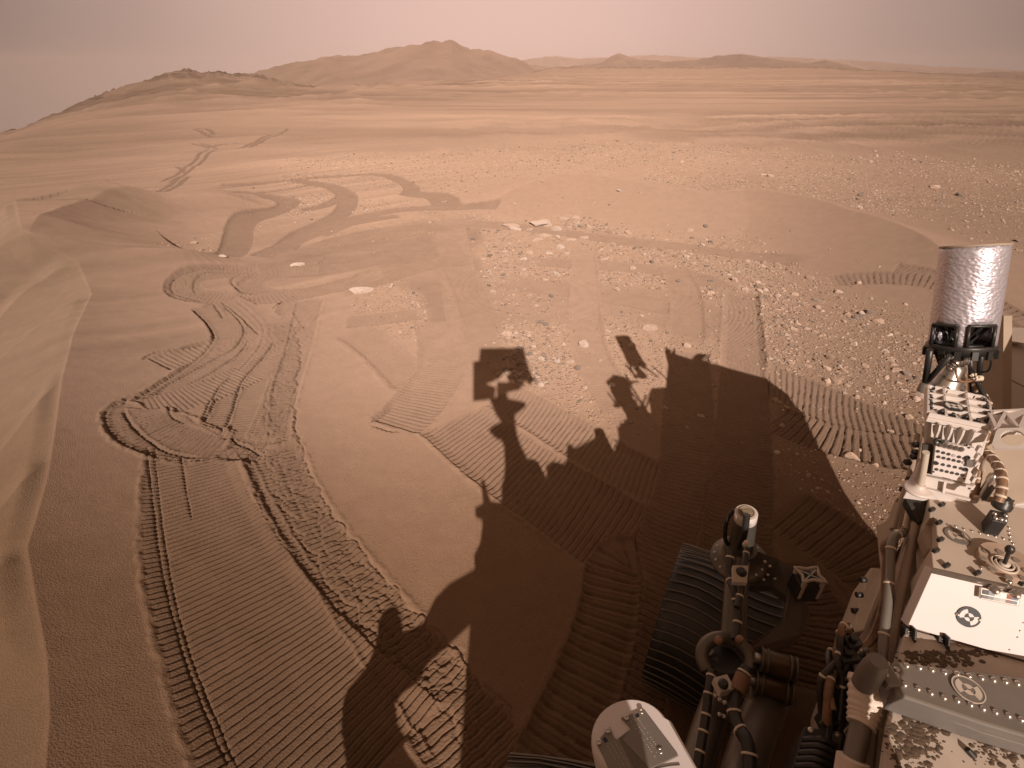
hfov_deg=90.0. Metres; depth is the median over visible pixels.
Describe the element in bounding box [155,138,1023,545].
gravel
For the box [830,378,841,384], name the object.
rock
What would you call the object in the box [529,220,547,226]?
rock
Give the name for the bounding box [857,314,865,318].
rock
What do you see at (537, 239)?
rock
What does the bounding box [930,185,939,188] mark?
rock
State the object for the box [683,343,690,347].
rock
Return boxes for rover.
[506,243,1023,767]
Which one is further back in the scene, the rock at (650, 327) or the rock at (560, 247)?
the rock at (560, 247)
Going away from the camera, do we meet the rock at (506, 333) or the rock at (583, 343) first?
the rock at (583, 343)
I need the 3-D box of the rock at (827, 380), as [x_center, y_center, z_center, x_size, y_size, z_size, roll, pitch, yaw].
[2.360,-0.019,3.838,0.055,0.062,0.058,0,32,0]
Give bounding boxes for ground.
[0,40,1023,767]
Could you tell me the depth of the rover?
1.04 m
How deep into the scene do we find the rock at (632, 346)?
4.29 m
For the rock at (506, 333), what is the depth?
4.49 m
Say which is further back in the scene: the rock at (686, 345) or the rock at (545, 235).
the rock at (545, 235)
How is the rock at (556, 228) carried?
on the ground
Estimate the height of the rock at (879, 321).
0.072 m
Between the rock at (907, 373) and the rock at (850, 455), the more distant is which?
the rock at (907, 373)
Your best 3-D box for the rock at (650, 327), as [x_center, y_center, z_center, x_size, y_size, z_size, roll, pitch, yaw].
[1.242,-0.498,4.621,0.146,0.072,0.086,0,32,0]
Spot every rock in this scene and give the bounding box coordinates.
[290,262,304,266]
[349,287,373,293]
[501,223,519,226]
[501,331,511,335]
[509,226,520,230]
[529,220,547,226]
[532,238,542,241]
[537,233,551,236]
[541,219,551,225]
[551,226,561,230]
[556,244,564,249]
[559,217,569,220]
[579,340,588,347]
[627,343,635,349]
[641,324,656,330]
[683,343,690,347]
[709,359,719,363]
[772,397,780,403]
[822,378,830,383]
[826,354,833,360]
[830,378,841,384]
[839,368,848,373]
[844,452,859,460]
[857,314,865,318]
[866,309,873,313]
[872,319,883,323]
[892,367,902,371]
[901,371,911,376]
[905,414,912,419]
[912,396,920,400]
[915,392,923,398]
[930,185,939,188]
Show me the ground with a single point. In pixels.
(264, 502)
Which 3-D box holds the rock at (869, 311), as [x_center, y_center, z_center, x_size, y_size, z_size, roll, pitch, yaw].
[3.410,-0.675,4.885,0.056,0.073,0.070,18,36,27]
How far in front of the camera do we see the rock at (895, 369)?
3.95 m
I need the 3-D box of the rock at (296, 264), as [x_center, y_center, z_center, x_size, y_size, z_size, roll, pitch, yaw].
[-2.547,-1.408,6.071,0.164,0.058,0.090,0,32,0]
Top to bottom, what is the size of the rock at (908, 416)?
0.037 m
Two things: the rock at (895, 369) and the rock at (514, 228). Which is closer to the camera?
the rock at (895, 369)
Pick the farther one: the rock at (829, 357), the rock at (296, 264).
the rock at (296, 264)
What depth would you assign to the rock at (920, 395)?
3.64 m
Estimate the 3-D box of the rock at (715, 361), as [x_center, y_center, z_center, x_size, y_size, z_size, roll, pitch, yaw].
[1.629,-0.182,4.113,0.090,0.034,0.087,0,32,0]
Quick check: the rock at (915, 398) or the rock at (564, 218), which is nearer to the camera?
the rock at (915, 398)
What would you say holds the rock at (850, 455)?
on the ground
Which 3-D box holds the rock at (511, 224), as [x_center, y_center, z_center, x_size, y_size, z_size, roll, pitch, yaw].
[-0.016,-2.325,7.547,0.283,0.078,0.145,0,32,0]
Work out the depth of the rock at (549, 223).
7.59 m
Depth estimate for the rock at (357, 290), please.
5.35 m
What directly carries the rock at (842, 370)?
on the ground
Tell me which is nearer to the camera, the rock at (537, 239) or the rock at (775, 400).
the rock at (775, 400)
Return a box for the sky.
[0,0,1023,131]
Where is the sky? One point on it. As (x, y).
(56, 55)
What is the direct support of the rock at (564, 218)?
on the ground

